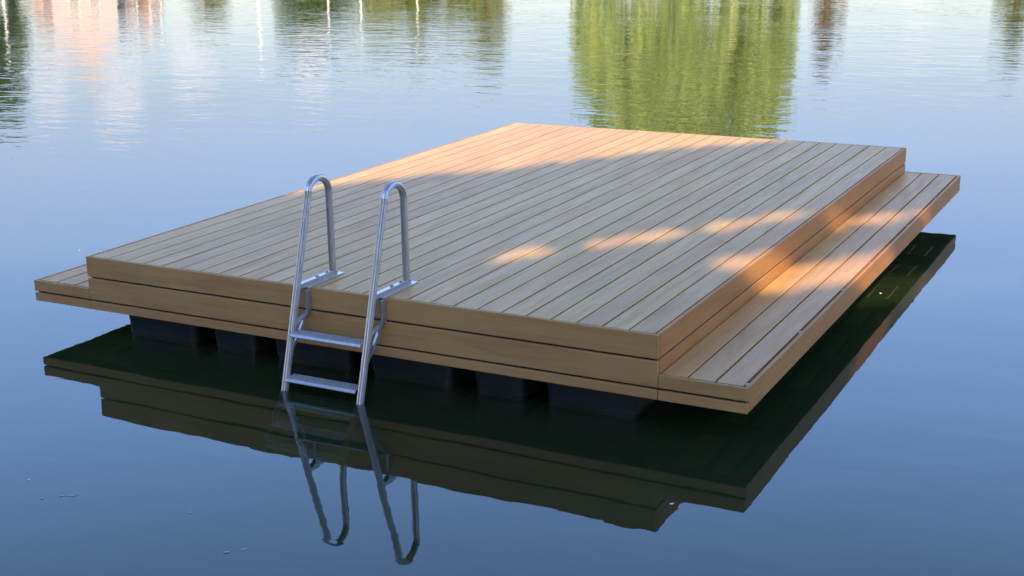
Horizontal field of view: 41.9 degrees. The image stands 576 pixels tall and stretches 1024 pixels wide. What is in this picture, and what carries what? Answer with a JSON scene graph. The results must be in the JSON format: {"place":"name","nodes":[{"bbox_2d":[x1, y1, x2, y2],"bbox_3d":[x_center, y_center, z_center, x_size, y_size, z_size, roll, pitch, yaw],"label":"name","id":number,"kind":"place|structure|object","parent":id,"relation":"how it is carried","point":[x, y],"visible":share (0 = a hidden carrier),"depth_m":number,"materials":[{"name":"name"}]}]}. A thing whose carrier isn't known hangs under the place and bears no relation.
{"place":"outdoors","nodes":[
{"label":"outdoors","id":0,"kind":"place"},
{"bbox_2d":[0,0,1023,575],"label":"water","id":1,"kind":"structure","parent":0,"point":[878,430],"depth_m":8.46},
{"bbox_2d":[34,123,960,418],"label":"swimming platform","id":2,"kind":"structure","parent":1,"relation":"on","point":[620,273],"depth_m":8.59,"materials":[{"name":"brown wood"}]},
{"bbox_2d":[281,174,417,404],"bbox_3d":[-1.015,0.452,7.780,0.580,2.126,0.916,7,18,27],"label":"swimming ladder","id":3,"kind":"object","parent":2,"relation":"attached to","point":[293,336],"visible":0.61,"depth_m":7.75,"materials":[{"name":"metal"}]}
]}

